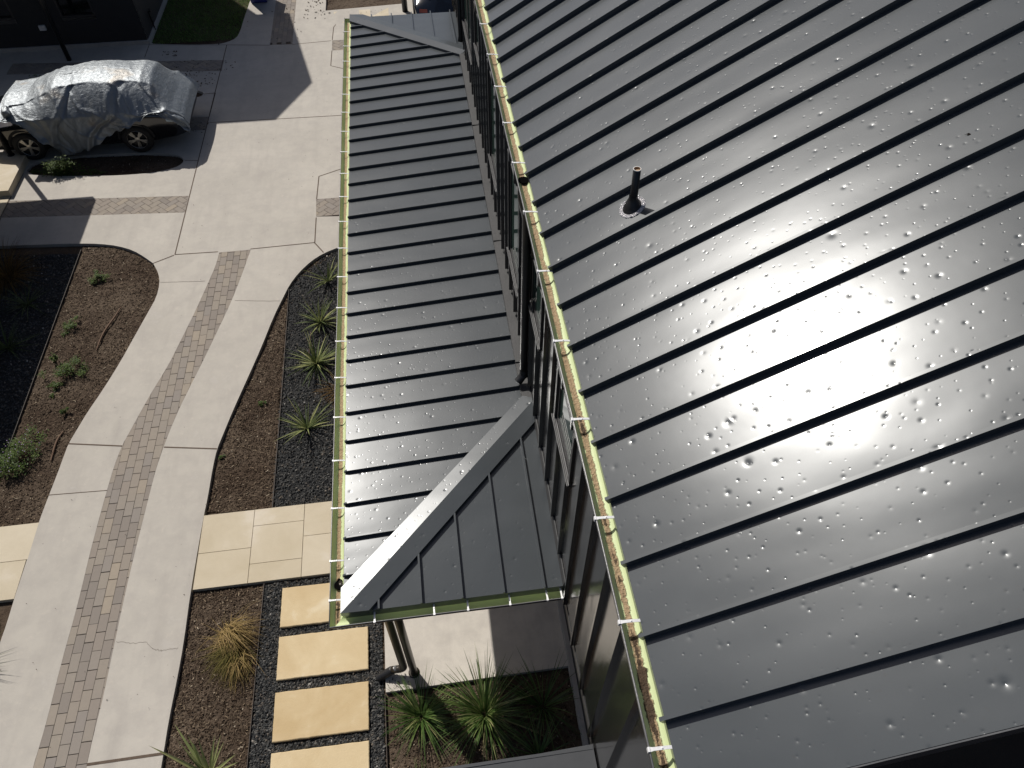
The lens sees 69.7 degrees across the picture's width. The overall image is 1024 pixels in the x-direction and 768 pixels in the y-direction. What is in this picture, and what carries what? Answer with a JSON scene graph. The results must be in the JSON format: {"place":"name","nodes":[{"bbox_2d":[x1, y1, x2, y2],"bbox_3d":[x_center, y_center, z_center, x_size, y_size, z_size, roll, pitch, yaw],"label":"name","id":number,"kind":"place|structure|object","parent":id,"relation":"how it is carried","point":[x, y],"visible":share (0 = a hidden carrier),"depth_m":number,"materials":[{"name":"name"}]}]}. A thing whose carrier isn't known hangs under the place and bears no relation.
{"place":"outdoors","nodes":[
{"label":"outdoors","id":0,"kind":"place"},
{"bbox_2d":[0,196,9,215],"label":"limestone paving","id":1,"kind":"structure","parent":0,"point":[3,202],"depth_m":16.26,"materials":[{"name":"beige stone"}]},
{"bbox_2d":[0,246,158,526],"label":"mulch","id":2,"kind":"object","parent":0,"point":[64,398],"visible":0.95,"depth_m":13.43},
{"bbox_2d":[0,422,48,478],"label":"shrub","id":3,"kind":"object","parent":2,"relation":"on","point":[12,455],"visible":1,"depth_m":11.90,"materials":[{"name":"green plant"}]},
{"bbox_2d":[49,352,57,361],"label":"weed","id":4,"kind":"object","parent":2,"relation":"on","point":[54,358],"visible":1,"depth_m":13.25,"materials":[{"name":"green plant"}]},
{"bbox_2d":[46,381,64,397],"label":"weed","id":5,"kind":"object","parent":2,"relation":"on","point":[55,384],"visible":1,"depth_m":12.97,"materials":[{"name":"green plant"}]},
{"bbox_2d":[50,431,63,460],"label":"fallen twig","id":6,"kind":"object","parent":2,"relation":"on","point":[57,439],"visible":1,"depth_m":12.16,"materials":[{"name":"wood"}]},
{"bbox_2d":[36,356,88,378],"bbox_3d":[-8.003,-0.304,13.164,0.853,0.218,0.548,-6,51,-5],"label":"weed","id":7,"kind":"object","parent":2,"relation":"on","point":[66,370],"visible":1,"depth_m":13.13,"materials":[{"name":"green plant"}]},
{"bbox_2d":[59,407,68,414],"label":"weed","id":8,"kind":"object","parent":2,"relation":"on","point":[63,411],"visible":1,"depth_m":12.56,"materials":[{"name":"green plant"}]},
{"bbox_2d":[60,315,78,336],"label":"weed","id":9,"kind":"object","parent":2,"relation":"on","point":[70,324],"visible":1,"depth_m":13.86,"materials":[{"name":"green plant"}]},
{"bbox_2d":[87,269,109,283],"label":"weed","id":10,"kind":"object","parent":2,"relation":"on","point":[95,279],"visible":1,"depth_m":14.70,"materials":[{"name":"green plant"}]},
{"bbox_2d":[96,307,120,350],"bbox_3d":[-7.640,-1.060,13.879,0.067,0.041,1.152,3,50,2],"label":"fallen twig","id":11,"kind":"object","parent":2,"relation":"on","point":[110,322],"visible":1,"depth_m":13.87,"materials":[{"name":"wood"}]},
{"bbox_2d":[152,0,249,43],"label":"lawn","id":12,"kind":"structure","parent":0,"point":[195,15],"depth_m":22.02,"materials":[{"name":"green plant"}]},
{"bbox_2d":[0,0,412,767],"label":"driveway","id":13,"kind":"structure","parent":0,"point":[268,162],"depth_m":14.29,"materials":[{"name":"concrete"}]},
{"bbox_2d":[0,0,167,60],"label":"house","id":14,"kind":"structure","parent":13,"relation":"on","point":[39,25],"depth_m":20.43,"materials":[{"name":"grey"}]},
{"bbox_2d":[0,0,14,19],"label":"window","id":15,"kind":"structure","parent":14,"relation":"in","point":[5,12],"depth_m":19.97,"materials":[{"name":"black glass"}]},
{"bbox_2d":[53,0,94,17],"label":"window","id":16,"kind":"structure","parent":14,"relation":"in","point":[66,8],"depth_m":20.13,"materials":[{"name":"black glass"}]},
{"bbox_2d":[0,95,196,159],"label":"parked car","id":17,"kind":"object","parent":13,"relation":"on","point":[145,133],"visible":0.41,"depth_m":17.13,"materials":[{"name":"black paint"}]},
{"bbox_2d":[0,60,200,155],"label":"tarpaulin","id":18,"kind":"object","parent":17,"relation":"on","point":[73,109],"visible":1,"depth_m":16.74,"materials":[{"name":"silver metal"}]},
{"bbox_2d":[0,24,342,765],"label":"control joints","id":19,"kind":"object","parent":13,"relation":"on","point":[164,446],"visible":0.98,"depth_m":15.28,"materials":[{"name":"grey concrete"}]},
{"bbox_2d":[0,0,343,767],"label":"paver strips","id":20,"kind":"object","parent":13,"relation":"on","point":[78,696],"visible":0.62,"depth_m":11.74,"materials":[{"name":"grey brick"}]},
{"bbox_2d":[26,0,409,747],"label":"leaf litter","id":21,"kind":"object","parent":13,"relation":"on","point":[312,176],"visible":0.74,"depth_m":19.83,"materials":[{"name":"brown plant"}]},
{"bbox_2d":[401,0,407,11],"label":"post","id":22,"kind":"object","parent":13,"relation":"on","point":[404,6],"visible":1,"depth_m":22.16,"materials":[{"name":"black metal"}]},
{"bbox_2d":[412,0,452,13],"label":"parked car","id":23,"kind":"object","parent":13,"relation":"on","point":[428,6],"visible":0.36,"depth_m":20.78,"materials":[{"name":"blue paint"}]},
{"bbox_2d":[163,584,262,767],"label":"mulch","id":24,"kind":"object","parent":0,"point":[179,706],"visible":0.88,"depth_m":9.69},
{"bbox_2d":[148,725,234,767],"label":"yucca","id":25,"kind":"object","parent":24,"relation":"on","point":[196,758],"visible":1,"depth_m":8.96,"materials":[{"name":"green plant"}]},
{"bbox_2d":[191,603,265,692],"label":"dead grass","id":26,"kind":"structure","parent":24,"relation":"on","point":[231,658],"depth_m":9.91,"materials":[{"name":"beige plant"}]},
{"bbox_2d":[250,0,266,2],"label":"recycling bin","id":27,"kind":"object","parent":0,"point":[256,1],"visible":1,"depth_m":22.63,"materials":[{"name":"blue plastic"}]},
{"bbox_2d":[207,252,331,512],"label":"mulch","id":28,"kind":"object","parent":0,"point":[250,442],"visible":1,"depth_m":12.25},
{"bbox_2d":[0,0,581,767],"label":"ground","id":29,"kind":"structure","parent":0,"point":[4,610],"depth_m":13.46,"materials":[{"name":"brown soil"}]},
{"bbox_2d":[0,151,29,196],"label":"limestone step","id":30,"kind":"object","parent":29,"relation":"on","point":[12,169],"visible":0.6,"depth_m":16.80,"materials":[{"name":"beige stone"}]},
{"bbox_2d":[0,132,14,156],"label":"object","id":31,"kind":"structure","parent":30,"relation":"on","point":[10,153],"depth_m":16.96,"materials":[{"name":"black paint"}]},
{"bbox_2d":[0,250,81,473],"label":"steel edging","id":32,"kind":"object","parent":29,"relation":"on","point":[40,362],"visible":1,"depth_m":13.47,"materials":[{"name":"black metal"}]},
{"bbox_2d":[40,503,117,767],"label":"paver bedding","id":33,"kind":"object","parent":29,"relation":"on","point":[76,672],"visible":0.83,"depth_m":9.48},
{"bbox_2d":[29,155,182,175],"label":"mulch","id":34,"kind":"object","parent":29,"relation":"on","point":[123,165],"visible":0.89,"depth_m":17.30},
{"bbox_2d":[30,167,46,174],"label":"ground cover plant","id":35,"kind":"object","parent":34,"relation":"on","point":[34,171],"visible":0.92,"depth_m":17.04,"materials":[{"name":"green plant"}]},
{"bbox_2d":[39,155,84,176],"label":"ground cover plant","id":36,"kind":"object","parent":34,"relation":"on","point":[60,169],"visible":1,"depth_m":16.83,"materials":[{"name":"green plant"}]},
{"bbox_2d":[0,253,384,767],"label":"gravel bed","id":37,"kind":"object","parent":29,"relation":"on","point":[39,355],"visible":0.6,"depth_m":13.20,"materials":[{"name":"black gravel"}]},
{"bbox_2d":[0,320,38,360],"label":"yucca","id":38,"kind":"object","parent":37,"relation":"on","point":[3,346],"visible":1,"depth_m":13.53,"materials":[{"name":"green plant"}]},
{"bbox_2d":[0,235,49,301],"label":"rusty grass","id":39,"kind":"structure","parent":37,"relation":"on","point":[10,273],"depth_m":14.72,"materials":[{"name":"brown plant"}]},
{"bbox_2d":[1,277,54,321],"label":"yucca","id":40,"kind":"object","parent":37,"relation":"on","point":[22,301],"visible":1,"depth_m":14.18,"materials":[{"name":"green plant"}]},
{"bbox_2d":[0,253,78,461],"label":"black gravel","id":41,"kind":"structure","parent":37,"relation":"on","point":[25,360],"depth_m":13.97,"materials":[{"name":"black gravel"}]},
{"bbox_2d":[273,398,333,444],"bbox_3d":[-3.418,0.561,12.248,1.008,0.505,1.131,23,54,18],"label":"yucca","id":42,"kind":"object","parent":37,"relation":"on","point":[302,425],"visible":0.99,"depth_m":12.36,"materials":[{"name":"green plant"}]},
{"bbox_2d":[272,251,337,506],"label":"black gravel","id":43,"kind":"structure","parent":37,"relation":"on","point":[307,434],"depth_m":12.80,"materials":[{"name":"black gravel"}]},
{"bbox_2d":[304,257,337,292],"bbox_3d":[-3.669,-2.193,14.531,1.174,0.475,0.783,-30,56,-22],"label":"yucca","id":44,"kind":"object","parent":43,"relation":"on","point":[329,278],"visible":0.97,"depth_m":14.66,"materials":[{"name":"green plant"}]},
{"bbox_2d":[280,583,329,628],"bbox_3d":[-2.656,3.125,10.451,1.217,0.100,0.590,-6,51,-5],"label":"stepping stone","id":45,"kind":"object","parent":37,"relation":"on","point":[308,605],"visible":0.55,"depth_m":10.37,"materials":[{"name":"stone"}]},
{"bbox_2d":[285,331,335,388],"bbox_3d":[-3.510,-0.528,13.120,1.209,0.560,1.273,-6,51,-5],"label":"yucca","id":46,"kind":"object","parent":37,"relation":"on","point":[314,359],"visible":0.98,"depth_m":13.24,"materials":[{"name":"green plant"}]},
{"bbox_2d":[296,297,336,336],"bbox_3d":[-3.667,-1.326,13.793,1.085,0.533,0.967,-6,51,-5],"label":"yucca","id":47,"kind":"object","parent":37,"relation":"on","point":[318,319],"visible":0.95,"depth_m":13.92,"materials":[{"name":"green plant"}]},
{"bbox_2d":[248,576,385,767],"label":"black gravel","id":48,"kind":"structure","parent":37,"relation":"on","point":[374,735],"depth_m":9.73,"materials":[{"name":"black gravel"}]},
{"bbox_2d":[270,741,369,767],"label":"stepping stone","id":49,"kind":"object","parent":37,"relation":"on","point":[352,755],"visible":1,"depth_m":9.13,"materials":[{"name":"stone"}]},
{"bbox_2d":[272,681,369,742],"bbox_3d":[-2.460,4.250,9.521,1.217,0.100,0.617,-6,51,-5],"label":"stepping stone","id":50,"kind":"object","parent":37,"relation":"on","point":[302,714],"visible":1,"depth_m":9.47,"materials":[{"name":"stone"}]},
{"bbox_2d":[276,627,368,681],"bbox_3d":[-2.560,3.674,9.998,1.217,0.100,0.597,-6,51,-5],"label":"stepping stone","id":51,"kind":"object","parent":37,"relation":"on","point":[318,654],"visible":1,"depth_m":9.95,"materials":[{"name":"stone"}]},
{"bbox_2d":[314,372,334,406],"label":"rusty grass","id":52,"kind":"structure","parent":37,"relation":"on","point":[328,388],"depth_m":12.89,"materials":[{"name":"plant"}]},
{"bbox_2d":[0,8,388,602],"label":"flagstone landing","id":53,"kind":"object","parent":29,"relation":"on","point":[261,546],"visible":0.54,"depth_m":10.95,"materials":[{"name":"beige stone"}]},
{"bbox_2d":[246,584,264,767],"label":"steel edging","id":54,"kind":"object","parent":29,"relation":"on","point":[254,684],"visible":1,"depth_m":9.67,"materials":[{"name":"black metal"}]},
{"bbox_2d":[272,288,289,507],"bbox_3d":[-4.080,-0.039,13.092,0.019,0.098,5.220,-6,51,-5],"label":"steel edging","id":55,"kind":"object","parent":29,"relation":"on","point":[281,399],"visible":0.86,"depth_m":12.70,"materials":[{"name":"black metal"}]},
{"bbox_2d":[326,0,401,10],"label":"soil","id":56,"kind":"structure","parent":29,"relation":"on","point":[359,3],"depth_m":22.84,"materials":[{"name":"brown soil"}]},
{"bbox_2d":[385,695,387,767],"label":"steel edging","id":57,"kind":"object","parent":29,"relation":"on","point":[386,734],"visible":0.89,"depth_m":9.32,"materials":[{"name":"black metal"}]},
{"bbox_2d":[384,601,567,693],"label":"porch slab","id":58,"kind":"structure","parent":29,"relation":"on","point":[532,634],"depth_m":10.04,"materials":[{"name":"beige concrete"}]},
{"bbox_2d":[386,669,580,767],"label":"mulch","id":59,"kind":"object","parent":29,"relation":"on","point":[481,745],"visible":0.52,"depth_m":9.36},
{"bbox_2d":[379,666,465,766],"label":"spiky plant","id":60,"kind":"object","parent":59,"relation":"on","point":[412,708],"depth_m":9.36,"materials":[{"name":"green plant"}]},
{"bbox_2d":[419,644,549,765],"bbox_3d":[-0.373,3.997,9.168,1.848,0.892,1.727,-6,51,-5],"label":"spiky plant","id":61,"kind":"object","parent":59,"relation":"on","point":[498,710],"depth_m":9.32,"materials":[{"name":"green plant"}]},
{"bbox_2d":[484,647,580,754],"bbox_3d":[0.345,3.982,9.302,1.457,0.703,1.413,7,51,5],"label":"spiky plant","id":62,"kind":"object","parent":59,"relation":"on","point":[531,701],"depth_m":9.46,"materials":[{"name":"green plant"}]},
{"bbox_2d":[498,704,573,754],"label":"ornamental grass","id":63,"kind":"object","parent":59,"relation":"on","point":[541,748],"depth_m":9.19,"materials":[{"name":"green plant"}]},
{"bbox_2d":[328,0,1023,767],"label":"house","id":64,"kind":"structure","parent":29,"relation":"on","point":[678,378],"depth_m":4.76,"materials":[{"name":"grey metal"}]},
{"bbox_2d":[462,0,471,66],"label":"window","id":65,"kind":"structure","parent":64,"relation":"in","point":[466,8],"depth_m":12.46,"materials":[{"name":"black glass"}]},
{"bbox_2d":[473,0,478,67],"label":"window","id":66,"kind":"structure","parent":64,"relation":"in","point":[475,13],"depth_m":10.85,"materials":[{"name":"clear glass"}]},
{"bbox_2d":[487,63,496,193],"bbox_3d":[-0.247,-3.392,9.725,0.076,1.435,0.930,-6,51,-5],"label":"window","id":67,"kind":"structure","parent":64,"relation":"in","point":[491,92],"depth_m":9.96,"materials":[{"name":"black glass"}]},
{"bbox_2d":[506,149,518,298],"bbox_3d":[0.028,-1.814,8.421,0.076,1.435,0.920,-6,51,-5],"label":"window","id":68,"kind":"structure","parent":64,"relation":"in","point":[513,206],"depth_m":8.61,"materials":[{"name":"black glass"}]},
{"bbox_2d":[528,258,543,351],"bbox_3d":[0.239,-0.842,7.131,0.076,0.745,0.770,-6,51,-5],"label":"window","id":69,"kind":"structure","parent":64,"relation":"in","point":[536,295],"depth_m":7.24,"materials":[{"name":"black glass"}]},
{"bbox_2d":[551,361,575,487],"bbox_3d":[0.445,0.342,6.152,0.076,0.745,0.790,-6,51,-5],"label":"window","id":70,"kind":"structure","parent":64,"relation":"in","point":[561,413],"depth_m":6.27,"materials":[{"name":"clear glass"}]}
]}

